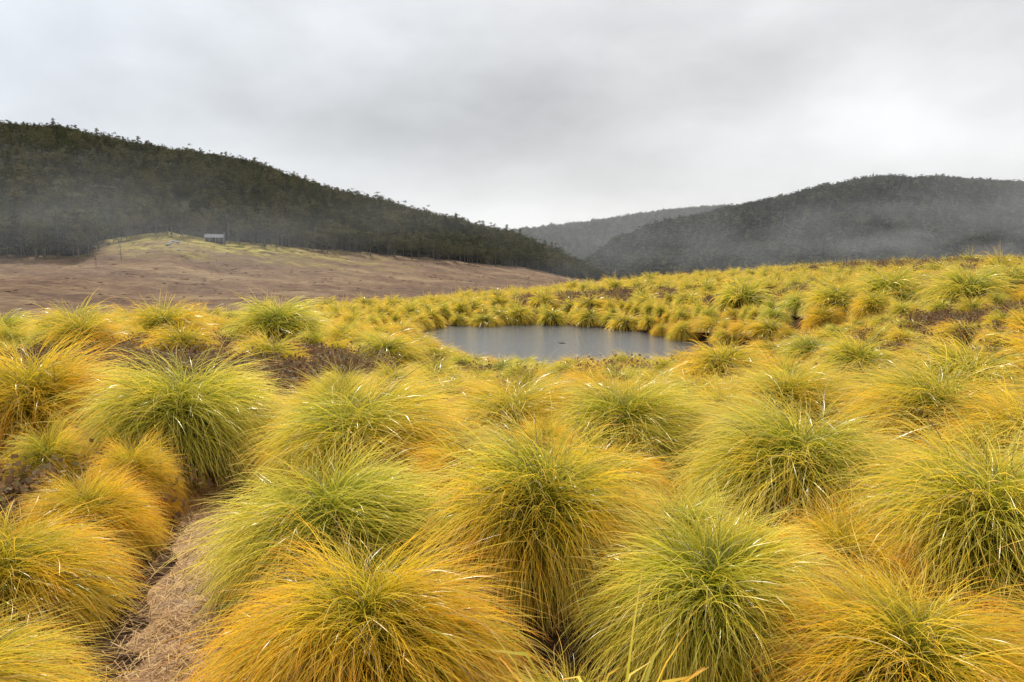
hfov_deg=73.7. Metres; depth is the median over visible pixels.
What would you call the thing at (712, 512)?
grass tussock
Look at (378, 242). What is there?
gum tree
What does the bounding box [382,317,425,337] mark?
grass tussock
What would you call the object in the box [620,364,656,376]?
grass tussock
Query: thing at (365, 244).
gum tree
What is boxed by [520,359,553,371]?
grass tussock
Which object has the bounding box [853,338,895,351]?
grass tussock
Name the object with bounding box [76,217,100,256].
gum tree
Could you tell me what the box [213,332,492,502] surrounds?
grass tussock
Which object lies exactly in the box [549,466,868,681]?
grass tussock
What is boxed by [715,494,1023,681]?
grass tussock
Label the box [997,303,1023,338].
grass tussock
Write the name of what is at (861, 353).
grass tussock
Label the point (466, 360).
grass tussock
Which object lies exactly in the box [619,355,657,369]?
grass tussock
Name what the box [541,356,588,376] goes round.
grass tussock
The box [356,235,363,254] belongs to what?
conifer tree
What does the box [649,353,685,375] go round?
grass tussock
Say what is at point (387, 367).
grass tussock
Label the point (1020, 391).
grass tussock
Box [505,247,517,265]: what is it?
gum tree
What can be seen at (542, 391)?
grass tussock
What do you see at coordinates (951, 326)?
grass tussock
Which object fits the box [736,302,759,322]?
grass tussock
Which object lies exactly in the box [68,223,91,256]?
gum tree
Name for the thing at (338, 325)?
grass tussock
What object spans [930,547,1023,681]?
grass tussock
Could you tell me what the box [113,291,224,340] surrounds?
grass tussock
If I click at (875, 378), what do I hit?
grass tussock
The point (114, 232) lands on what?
gum tree
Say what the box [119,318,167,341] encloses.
grass tussock
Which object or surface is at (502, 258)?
gum tree
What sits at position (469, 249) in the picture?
gum tree
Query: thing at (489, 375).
grass tussock
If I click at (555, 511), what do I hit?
grass tussock
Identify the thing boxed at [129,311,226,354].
grass tussock
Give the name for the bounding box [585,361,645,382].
grass tussock
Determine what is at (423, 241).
gum tree
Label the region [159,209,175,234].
gum tree
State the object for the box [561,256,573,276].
gum tree
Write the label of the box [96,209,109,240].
gum tree
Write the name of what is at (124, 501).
grass tussock
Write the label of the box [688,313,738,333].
grass tussock
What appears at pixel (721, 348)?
grass tussock
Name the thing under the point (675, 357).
grass tussock
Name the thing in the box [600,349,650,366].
grass tussock
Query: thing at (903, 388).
grass tussock
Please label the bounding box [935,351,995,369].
grass tussock
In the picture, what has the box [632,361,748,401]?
grass tussock
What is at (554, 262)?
gum tree
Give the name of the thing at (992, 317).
grass tussock
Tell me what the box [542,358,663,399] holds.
grass tussock
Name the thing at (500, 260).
conifer tree
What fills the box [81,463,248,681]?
straw litter
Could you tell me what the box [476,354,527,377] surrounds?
grass tussock
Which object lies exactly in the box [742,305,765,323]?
grass tussock
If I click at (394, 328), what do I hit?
grass tussock
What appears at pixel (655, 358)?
grass tussock
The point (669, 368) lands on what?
grass tussock
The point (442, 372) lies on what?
grass tussock
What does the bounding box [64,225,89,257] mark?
gum tree
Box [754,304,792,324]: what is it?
grass tussock
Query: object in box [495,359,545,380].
grass tussock
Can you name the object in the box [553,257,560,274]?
conifer tree
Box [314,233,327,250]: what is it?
gum tree
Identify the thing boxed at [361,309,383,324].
grass tussock
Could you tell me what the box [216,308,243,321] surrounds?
grass tussock
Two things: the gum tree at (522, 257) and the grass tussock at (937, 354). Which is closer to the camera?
the grass tussock at (937, 354)
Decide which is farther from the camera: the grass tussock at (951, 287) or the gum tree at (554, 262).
the gum tree at (554, 262)
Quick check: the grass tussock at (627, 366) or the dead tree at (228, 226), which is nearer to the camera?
the grass tussock at (627, 366)
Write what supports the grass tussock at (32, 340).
on the ground
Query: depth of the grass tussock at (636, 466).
4.44 m
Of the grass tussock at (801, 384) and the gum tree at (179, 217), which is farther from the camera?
the gum tree at (179, 217)
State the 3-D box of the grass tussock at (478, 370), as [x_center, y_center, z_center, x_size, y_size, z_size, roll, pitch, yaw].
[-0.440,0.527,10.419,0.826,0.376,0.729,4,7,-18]
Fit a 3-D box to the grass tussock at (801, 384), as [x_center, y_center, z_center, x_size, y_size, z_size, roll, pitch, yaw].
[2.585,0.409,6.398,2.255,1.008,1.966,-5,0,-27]
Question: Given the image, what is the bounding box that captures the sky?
[0,0,1023,228]
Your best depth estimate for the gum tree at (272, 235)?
358.61 m
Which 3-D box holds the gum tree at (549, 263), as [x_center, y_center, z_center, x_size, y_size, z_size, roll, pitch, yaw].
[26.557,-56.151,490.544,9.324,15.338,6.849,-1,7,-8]
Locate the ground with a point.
(52, 279)
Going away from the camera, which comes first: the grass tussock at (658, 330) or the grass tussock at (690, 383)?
the grass tussock at (690, 383)
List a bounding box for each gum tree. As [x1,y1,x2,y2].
[0,218,18,256]
[5,223,32,257]
[7,216,30,256]
[18,210,48,256]
[24,223,42,259]
[26,219,54,259]
[29,211,55,254]
[34,219,49,258]
[39,218,69,257]
[45,215,66,248]
[52,214,69,252]
[55,209,85,256]
[56,220,78,255]
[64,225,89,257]
[66,216,90,254]
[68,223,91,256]
[72,212,101,242]
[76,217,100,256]
[81,210,104,250]
[84,207,108,248]
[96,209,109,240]
[107,223,118,241]
[144,208,163,234]
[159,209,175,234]
[160,206,182,232]
[172,204,188,234]
[172,206,191,237]
[184,220,193,236]
[219,211,235,234]
[223,214,233,234]
[231,211,245,241]
[231,224,244,244]
[265,224,278,245]
[271,223,286,245]
[279,220,299,247]
[296,225,307,247]
[300,225,313,249]
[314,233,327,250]
[318,230,334,252]
[334,227,349,250]
[342,224,359,251]
[363,229,379,255]
[363,239,373,252]
[373,233,384,253]
[379,234,388,252]
[387,230,402,251]
[390,234,400,257]
[398,237,408,258]
[402,232,418,259]
[413,232,427,258]
[420,234,436,256]
[422,233,434,256]
[424,235,441,260]
[443,241,455,260]
[449,242,461,261]
[458,244,470,262]
[461,241,473,262]
[468,244,477,262]
[490,245,502,265]
[496,245,509,266]
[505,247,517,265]
[513,251,521,266]
[518,247,525,265]
[530,251,544,270]
[542,253,553,272]
[549,256,558,272]
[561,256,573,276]
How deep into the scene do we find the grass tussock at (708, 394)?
5.98 m
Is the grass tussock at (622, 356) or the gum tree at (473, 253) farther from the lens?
the gum tree at (473, 253)
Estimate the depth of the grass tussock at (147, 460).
4.41 m
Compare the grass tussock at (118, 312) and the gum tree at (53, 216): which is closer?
the grass tussock at (118, 312)
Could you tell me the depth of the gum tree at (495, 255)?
449.81 m
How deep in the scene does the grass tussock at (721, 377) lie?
7.53 m
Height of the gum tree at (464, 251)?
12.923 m
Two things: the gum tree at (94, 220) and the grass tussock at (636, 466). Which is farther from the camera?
the gum tree at (94, 220)
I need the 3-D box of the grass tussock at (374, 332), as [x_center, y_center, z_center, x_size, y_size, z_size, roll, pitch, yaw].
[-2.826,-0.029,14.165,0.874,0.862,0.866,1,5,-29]
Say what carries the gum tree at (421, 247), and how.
on the ground
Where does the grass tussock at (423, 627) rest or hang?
on the ground
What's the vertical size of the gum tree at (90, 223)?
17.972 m
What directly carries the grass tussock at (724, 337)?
on the ground
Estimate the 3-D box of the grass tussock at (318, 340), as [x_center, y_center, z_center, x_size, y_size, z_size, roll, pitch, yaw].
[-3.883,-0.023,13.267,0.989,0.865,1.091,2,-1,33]
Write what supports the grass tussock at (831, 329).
on the ground
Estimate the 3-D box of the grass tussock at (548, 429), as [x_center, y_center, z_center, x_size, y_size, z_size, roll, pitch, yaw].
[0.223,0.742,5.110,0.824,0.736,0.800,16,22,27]
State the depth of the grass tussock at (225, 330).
14.58 m
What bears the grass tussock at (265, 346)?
on the ground
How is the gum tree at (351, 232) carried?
on the ground
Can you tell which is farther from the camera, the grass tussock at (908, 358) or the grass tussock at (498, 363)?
the grass tussock at (498, 363)
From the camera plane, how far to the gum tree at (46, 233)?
273.34 m
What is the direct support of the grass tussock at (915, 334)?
on the ground
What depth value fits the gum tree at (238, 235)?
341.73 m
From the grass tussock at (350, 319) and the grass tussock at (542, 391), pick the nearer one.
the grass tussock at (542, 391)
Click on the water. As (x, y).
(521, 341)
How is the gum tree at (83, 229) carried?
on the ground
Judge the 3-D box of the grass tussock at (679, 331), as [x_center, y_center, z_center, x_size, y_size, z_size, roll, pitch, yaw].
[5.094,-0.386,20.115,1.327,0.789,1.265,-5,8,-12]
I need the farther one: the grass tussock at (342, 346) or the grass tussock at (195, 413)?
the grass tussock at (342, 346)
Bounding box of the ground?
[0,231,1019,681]
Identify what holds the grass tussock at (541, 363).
on the ground
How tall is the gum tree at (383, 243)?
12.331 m
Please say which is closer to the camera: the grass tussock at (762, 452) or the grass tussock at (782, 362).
the grass tussock at (762, 452)
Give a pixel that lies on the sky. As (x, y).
(517, 114)
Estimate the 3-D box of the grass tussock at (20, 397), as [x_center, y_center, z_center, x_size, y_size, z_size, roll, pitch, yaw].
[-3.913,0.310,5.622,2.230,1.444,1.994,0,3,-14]
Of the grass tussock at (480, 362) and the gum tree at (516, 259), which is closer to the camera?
the grass tussock at (480, 362)
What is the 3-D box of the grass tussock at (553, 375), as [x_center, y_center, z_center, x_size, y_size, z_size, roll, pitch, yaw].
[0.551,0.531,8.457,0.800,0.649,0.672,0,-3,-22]
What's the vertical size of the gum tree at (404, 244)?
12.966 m
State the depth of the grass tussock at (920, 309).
14.65 m
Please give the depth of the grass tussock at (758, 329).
17.38 m
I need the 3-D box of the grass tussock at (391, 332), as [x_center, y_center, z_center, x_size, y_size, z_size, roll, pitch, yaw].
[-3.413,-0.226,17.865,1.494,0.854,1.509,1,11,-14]
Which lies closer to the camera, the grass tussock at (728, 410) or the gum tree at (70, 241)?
the grass tussock at (728, 410)
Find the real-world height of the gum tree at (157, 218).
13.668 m
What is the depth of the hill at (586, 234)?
2905.79 m
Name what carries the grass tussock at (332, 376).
on the ground
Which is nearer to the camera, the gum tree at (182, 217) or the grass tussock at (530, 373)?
the grass tussock at (530, 373)
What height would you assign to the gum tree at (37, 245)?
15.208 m
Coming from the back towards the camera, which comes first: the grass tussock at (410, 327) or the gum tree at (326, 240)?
the gum tree at (326, 240)
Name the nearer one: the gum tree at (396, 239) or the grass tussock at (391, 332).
the grass tussock at (391, 332)
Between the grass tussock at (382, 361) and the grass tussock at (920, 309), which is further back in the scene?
the grass tussock at (920, 309)
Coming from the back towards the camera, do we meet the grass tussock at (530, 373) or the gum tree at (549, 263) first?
the gum tree at (549, 263)
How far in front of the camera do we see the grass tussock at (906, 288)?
16.64 m
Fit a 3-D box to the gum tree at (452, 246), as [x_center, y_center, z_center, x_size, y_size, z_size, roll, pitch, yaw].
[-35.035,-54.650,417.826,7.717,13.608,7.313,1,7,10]
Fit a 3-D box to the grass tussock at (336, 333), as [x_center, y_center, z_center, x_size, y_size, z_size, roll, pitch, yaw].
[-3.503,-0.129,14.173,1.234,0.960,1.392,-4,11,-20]
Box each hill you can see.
[0,129,590,280]
[527,207,711,256]
[608,180,1023,279]
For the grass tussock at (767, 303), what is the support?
on the ground
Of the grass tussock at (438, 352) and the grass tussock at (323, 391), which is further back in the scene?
the grass tussock at (438, 352)
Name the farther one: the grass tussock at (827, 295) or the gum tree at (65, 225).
the gum tree at (65, 225)
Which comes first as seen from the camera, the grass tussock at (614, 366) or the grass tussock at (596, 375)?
the grass tussock at (596, 375)
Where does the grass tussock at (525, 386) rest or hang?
on the ground
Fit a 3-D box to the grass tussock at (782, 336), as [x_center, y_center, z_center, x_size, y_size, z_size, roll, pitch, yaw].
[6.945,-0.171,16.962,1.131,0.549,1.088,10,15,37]
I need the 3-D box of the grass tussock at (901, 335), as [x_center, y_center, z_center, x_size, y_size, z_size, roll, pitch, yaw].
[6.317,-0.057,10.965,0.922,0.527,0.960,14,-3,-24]
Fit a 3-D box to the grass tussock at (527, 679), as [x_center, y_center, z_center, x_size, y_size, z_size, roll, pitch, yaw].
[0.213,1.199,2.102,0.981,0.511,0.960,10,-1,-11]
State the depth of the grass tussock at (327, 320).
17.64 m
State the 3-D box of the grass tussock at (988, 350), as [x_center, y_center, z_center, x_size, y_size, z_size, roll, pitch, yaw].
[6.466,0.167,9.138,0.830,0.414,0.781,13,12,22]
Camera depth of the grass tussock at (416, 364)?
11.09 m
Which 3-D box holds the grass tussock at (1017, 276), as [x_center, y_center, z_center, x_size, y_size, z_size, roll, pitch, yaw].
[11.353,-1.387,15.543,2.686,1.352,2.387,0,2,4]
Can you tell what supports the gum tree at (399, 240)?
on the ground
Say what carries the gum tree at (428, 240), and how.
on the ground
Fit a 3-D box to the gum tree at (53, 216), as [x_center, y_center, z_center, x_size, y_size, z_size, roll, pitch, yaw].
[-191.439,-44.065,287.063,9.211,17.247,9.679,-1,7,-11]
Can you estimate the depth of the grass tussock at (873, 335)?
12.04 m
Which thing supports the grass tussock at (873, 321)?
on the ground
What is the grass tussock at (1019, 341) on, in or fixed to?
on the ground
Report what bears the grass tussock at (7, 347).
on the ground
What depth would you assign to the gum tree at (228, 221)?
364.95 m
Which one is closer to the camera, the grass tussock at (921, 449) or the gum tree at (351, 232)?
the grass tussock at (921, 449)
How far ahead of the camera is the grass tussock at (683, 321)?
20.80 m
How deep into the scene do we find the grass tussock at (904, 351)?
10.06 m
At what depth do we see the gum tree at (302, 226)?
374.75 m
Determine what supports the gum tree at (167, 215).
on the ground
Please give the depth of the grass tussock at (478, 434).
5.00 m
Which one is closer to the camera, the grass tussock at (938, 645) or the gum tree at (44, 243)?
the grass tussock at (938, 645)
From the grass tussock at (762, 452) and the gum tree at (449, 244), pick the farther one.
the gum tree at (449, 244)
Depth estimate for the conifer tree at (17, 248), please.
276.87 m
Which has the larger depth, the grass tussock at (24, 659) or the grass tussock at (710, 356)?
the grass tussock at (710, 356)
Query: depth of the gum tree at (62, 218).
287.90 m
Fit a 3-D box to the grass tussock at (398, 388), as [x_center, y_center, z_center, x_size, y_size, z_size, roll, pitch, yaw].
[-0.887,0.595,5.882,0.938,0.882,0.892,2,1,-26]
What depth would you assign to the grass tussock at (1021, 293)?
14.19 m
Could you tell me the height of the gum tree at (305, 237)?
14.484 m
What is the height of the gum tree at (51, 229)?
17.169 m
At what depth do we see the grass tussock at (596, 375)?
7.88 m
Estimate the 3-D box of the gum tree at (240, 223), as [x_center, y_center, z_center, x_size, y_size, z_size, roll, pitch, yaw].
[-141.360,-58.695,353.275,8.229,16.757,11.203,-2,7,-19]
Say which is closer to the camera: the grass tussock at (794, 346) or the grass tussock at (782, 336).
the grass tussock at (794, 346)
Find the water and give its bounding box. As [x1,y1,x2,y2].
[420,324,727,365]
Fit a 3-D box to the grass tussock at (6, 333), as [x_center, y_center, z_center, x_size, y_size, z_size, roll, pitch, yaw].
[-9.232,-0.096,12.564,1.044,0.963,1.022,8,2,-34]
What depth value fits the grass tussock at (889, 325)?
12.44 m
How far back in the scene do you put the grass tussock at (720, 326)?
19.12 m
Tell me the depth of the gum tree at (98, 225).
307.30 m
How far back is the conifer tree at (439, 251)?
415.04 m
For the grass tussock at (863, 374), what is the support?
on the ground
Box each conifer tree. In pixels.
[4,209,27,256]
[49,223,65,257]
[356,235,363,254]
[416,244,421,257]
[434,240,444,260]
[474,245,481,262]
[497,246,505,262]
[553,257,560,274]
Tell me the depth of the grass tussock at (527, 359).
12.09 m
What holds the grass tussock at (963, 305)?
on the ground
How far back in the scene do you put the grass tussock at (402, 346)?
11.58 m
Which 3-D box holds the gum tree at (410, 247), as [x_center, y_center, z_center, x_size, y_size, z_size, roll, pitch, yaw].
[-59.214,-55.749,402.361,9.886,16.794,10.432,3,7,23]
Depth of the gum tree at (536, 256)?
480.18 m
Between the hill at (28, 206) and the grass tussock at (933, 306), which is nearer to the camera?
the grass tussock at (933, 306)
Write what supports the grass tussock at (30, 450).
on the ground
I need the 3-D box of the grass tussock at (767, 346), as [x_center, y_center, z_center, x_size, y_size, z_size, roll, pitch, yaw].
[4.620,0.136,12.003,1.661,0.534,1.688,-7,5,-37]
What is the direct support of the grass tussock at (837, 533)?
on the ground
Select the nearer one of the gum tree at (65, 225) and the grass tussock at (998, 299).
the grass tussock at (998, 299)
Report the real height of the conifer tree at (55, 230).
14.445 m
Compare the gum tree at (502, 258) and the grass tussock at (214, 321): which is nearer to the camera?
the grass tussock at (214, 321)
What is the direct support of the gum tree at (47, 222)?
on the ground
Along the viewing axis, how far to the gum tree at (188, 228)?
340.99 m
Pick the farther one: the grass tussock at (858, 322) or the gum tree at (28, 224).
the gum tree at (28, 224)
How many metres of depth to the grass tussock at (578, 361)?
12.03 m
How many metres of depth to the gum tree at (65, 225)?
281.97 m
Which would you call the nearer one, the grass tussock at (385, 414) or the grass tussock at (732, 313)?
the grass tussock at (385, 414)
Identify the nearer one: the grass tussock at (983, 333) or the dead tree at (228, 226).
the grass tussock at (983, 333)
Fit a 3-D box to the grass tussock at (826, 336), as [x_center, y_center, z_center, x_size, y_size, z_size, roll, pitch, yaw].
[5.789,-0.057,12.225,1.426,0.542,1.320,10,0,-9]
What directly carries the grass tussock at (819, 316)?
on the ground
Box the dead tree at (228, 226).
[224,212,233,242]
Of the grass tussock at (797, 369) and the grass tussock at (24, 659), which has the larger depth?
the grass tussock at (797, 369)
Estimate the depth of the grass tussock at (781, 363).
8.25 m
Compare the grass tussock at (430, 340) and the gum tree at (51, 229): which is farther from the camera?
the gum tree at (51, 229)
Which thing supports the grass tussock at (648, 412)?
on the ground
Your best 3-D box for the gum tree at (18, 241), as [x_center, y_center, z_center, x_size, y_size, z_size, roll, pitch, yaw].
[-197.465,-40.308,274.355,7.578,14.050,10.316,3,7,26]
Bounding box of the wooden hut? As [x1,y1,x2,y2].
[204,233,225,244]
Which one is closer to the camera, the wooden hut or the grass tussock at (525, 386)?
the grass tussock at (525, 386)
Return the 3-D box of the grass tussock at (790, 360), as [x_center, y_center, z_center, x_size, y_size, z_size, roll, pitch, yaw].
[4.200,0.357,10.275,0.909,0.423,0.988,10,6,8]
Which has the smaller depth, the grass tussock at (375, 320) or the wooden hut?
the grass tussock at (375, 320)
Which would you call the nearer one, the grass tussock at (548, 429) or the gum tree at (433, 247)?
the grass tussock at (548, 429)
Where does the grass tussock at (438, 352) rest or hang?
on the ground
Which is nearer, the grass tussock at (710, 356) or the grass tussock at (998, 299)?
the grass tussock at (710, 356)
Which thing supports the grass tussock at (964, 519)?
on the ground
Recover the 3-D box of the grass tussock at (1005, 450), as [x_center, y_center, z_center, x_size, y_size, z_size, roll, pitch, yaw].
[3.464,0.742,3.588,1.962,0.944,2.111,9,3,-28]
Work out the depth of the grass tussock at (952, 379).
6.13 m
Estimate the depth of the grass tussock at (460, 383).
6.93 m
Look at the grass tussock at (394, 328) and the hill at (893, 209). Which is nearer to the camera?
the grass tussock at (394, 328)
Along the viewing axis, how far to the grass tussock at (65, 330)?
11.23 m
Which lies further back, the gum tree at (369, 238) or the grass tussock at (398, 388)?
the gum tree at (369, 238)
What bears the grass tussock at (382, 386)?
on the ground
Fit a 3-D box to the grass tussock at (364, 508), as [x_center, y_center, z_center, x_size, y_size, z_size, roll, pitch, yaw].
[-0.917,0.855,3.388,1.880,0.922,1.695,-3,15,5]
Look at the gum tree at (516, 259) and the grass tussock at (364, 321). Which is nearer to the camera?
the grass tussock at (364, 321)
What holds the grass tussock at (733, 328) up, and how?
on the ground
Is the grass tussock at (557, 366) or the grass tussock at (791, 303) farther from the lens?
the grass tussock at (791, 303)
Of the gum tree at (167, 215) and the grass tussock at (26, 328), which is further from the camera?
the gum tree at (167, 215)
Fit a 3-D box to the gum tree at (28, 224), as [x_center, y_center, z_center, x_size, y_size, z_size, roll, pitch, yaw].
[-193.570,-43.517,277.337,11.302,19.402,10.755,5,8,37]
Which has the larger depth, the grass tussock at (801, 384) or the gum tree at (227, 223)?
the gum tree at (227, 223)
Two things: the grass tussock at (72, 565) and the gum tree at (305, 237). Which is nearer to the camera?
the grass tussock at (72, 565)
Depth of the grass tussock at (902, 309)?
14.07 m
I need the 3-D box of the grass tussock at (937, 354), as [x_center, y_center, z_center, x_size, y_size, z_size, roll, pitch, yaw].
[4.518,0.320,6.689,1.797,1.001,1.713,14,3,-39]
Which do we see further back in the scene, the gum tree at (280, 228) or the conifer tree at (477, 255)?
the conifer tree at (477, 255)
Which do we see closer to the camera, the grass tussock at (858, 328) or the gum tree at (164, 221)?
the grass tussock at (858, 328)
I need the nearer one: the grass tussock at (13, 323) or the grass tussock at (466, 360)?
the grass tussock at (466, 360)
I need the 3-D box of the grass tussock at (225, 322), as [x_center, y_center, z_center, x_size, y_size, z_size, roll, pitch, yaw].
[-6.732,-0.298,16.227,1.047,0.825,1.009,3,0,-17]
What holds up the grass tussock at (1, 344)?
on the ground
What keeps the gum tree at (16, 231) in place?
on the ground
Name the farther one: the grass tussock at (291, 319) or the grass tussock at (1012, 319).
the grass tussock at (291, 319)
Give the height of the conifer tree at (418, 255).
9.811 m
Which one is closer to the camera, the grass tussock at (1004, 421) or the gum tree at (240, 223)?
the grass tussock at (1004, 421)
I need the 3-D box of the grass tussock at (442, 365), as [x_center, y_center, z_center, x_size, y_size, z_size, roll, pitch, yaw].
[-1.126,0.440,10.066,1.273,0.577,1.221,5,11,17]
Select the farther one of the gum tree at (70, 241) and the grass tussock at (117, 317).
the gum tree at (70, 241)
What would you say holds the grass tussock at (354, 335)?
on the ground
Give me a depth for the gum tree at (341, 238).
389.67 m
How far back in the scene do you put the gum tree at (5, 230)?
276.19 m
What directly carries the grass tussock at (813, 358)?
on the ground
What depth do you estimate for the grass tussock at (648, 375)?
7.95 m
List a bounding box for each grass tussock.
[0,308,44,332]
[0,314,160,467]
[0,315,33,347]
[0,335,27,351]
[0,338,17,361]
[0,388,104,491]
[0,487,170,655]
[0,566,134,681]
[2,451,184,572]
[14,294,126,337]
[14,320,60,353]
[15,319,43,340]
[20,301,137,350]
[21,324,301,492]
[74,420,199,520]
[78,310,128,325]
[105,300,163,319]
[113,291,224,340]
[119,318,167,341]
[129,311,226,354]
[147,490,571,681]
[154,402,484,648]
[205,315,234,326]
[211,287,346,343]
[211,312,237,333]
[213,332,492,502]
[214,320,242,338]
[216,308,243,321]
[219,323,314,367]
[267,357,400,448]
[288,324,332,346]
[298,349,375,398]
[319,314,338,327]
[323,337,357,351]
[324,316,366,343]
[326,309,379,335]
[327,324,397,347]
[336,308,364,323]
[338,328,433,369]
[354,315,371,325]
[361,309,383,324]
[361,324,388,339]
[362,356,421,383]
[363,321,400,337]
[363,367,416,395]
[364,311,381,325]
[364,318,408,337]
[367,364,446,450]
[369,350,518,415]
[371,353,395,370]
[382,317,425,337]
[393,326,417,339]
[393,397,530,504]
[397,330,449,353]
[397,354,469,382]
[398,363,694,653]
[398,399,509,467]
[403,360,430,368]
[404,350,465,374]
[418,341,465,363]
[431,366,490,388]
[433,350,626,442]
[442,351,478,371]
[449,348,499,364]
[457,361,513,388]
[468,368,498,381]
[472,358,492,368]
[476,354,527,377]
[477,626,649,681]
[481,358,567,396]
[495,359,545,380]
[503,392,587,466]
[504,363,556,387]
[507,347,744,491]
[511,354,540,365]
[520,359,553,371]
[525,412,693,512]
[528,353,553,366]
[536,366,572,382]
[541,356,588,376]
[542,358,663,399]
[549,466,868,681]
[552,351,602,366]
[561,355,613,383]
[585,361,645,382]
[597,359,628,373]
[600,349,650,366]
[617,463,762,565]
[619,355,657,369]
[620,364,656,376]
[625,362,704,387]
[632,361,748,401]
[645,354,948,541]
[646,322,672,336]
[647,358,684,378]
[648,353,666,363]
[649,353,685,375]
[650,346,704,367]
[663,320,701,340]
[666,332,779,384]
[670,377,833,465]
[674,318,694,325]
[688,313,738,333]
[689,359,758,415]
[694,305,720,322]
[698,364,745,386]
[700,335,868,432]
[705,324,740,345]
[709,342,746,354]
[710,319,733,335]
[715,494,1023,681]
[718,307,742,321]
[724,316,757,339]
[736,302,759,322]
[736,314,794,342]
[738,336,809,359]
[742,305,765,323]
[742,475,973,616]
[747,345,816,371]
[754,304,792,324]
[758,299,778,309]
[763,352,819,377]
[768,360,839,381]
[770,327,803,342]
[770,329,841,361]
[771,355,807,365]
[772,286,810,317]
[795,302,848,332]
[796,271,873,318]
[797,324,860,346]
[802,350,822,367]
[803,340,1023,451]
[804,318,911,379]
[805,380,1023,631]
[814,322,857,338]
[821,414,985,487]
[837,319,866,336]
[841,281,902,322]
[842,360,891,390]
[844,255,932,305]
[844,314,869,328]
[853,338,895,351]
[860,309,908,330]
[860,325,895,342]
[864,366,895,388]
[873,316,938,334]
[876,321,929,348]
[882,320,1023,393]
[883,293,921,318]
[887,296,923,314]
[890,337,951,358]
[893,335,939,373]
[901,328,930,343]
[903,360,1023,469]
[905,255,1022,308]
[920,294,956,315]
[920,317,1002,346]
[927,365,976,391]
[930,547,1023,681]
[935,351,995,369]
[947,293,998,315]
[948,337,991,361]
[962,400,1023,482]
[964,339,1011,352]
[966,305,1023,392]
[967,321,1022,349]
[970,256,1023,298]
[976,302,1023,331]
[980,288,1013,307]
[996,362,1023,401]
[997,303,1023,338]
[1007,280,1023,304]
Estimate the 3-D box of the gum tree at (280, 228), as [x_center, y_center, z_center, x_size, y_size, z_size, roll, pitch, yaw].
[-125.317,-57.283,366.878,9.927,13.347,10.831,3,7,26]
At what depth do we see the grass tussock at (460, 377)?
7.99 m
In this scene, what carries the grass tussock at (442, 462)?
on the ground
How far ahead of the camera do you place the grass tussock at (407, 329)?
19.70 m
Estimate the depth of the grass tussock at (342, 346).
12.47 m
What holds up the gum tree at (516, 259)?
on the ground
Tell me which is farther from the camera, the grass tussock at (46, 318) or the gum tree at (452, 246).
the gum tree at (452, 246)
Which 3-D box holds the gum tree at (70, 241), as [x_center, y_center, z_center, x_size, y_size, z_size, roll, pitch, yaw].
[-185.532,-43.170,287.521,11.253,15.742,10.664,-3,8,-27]

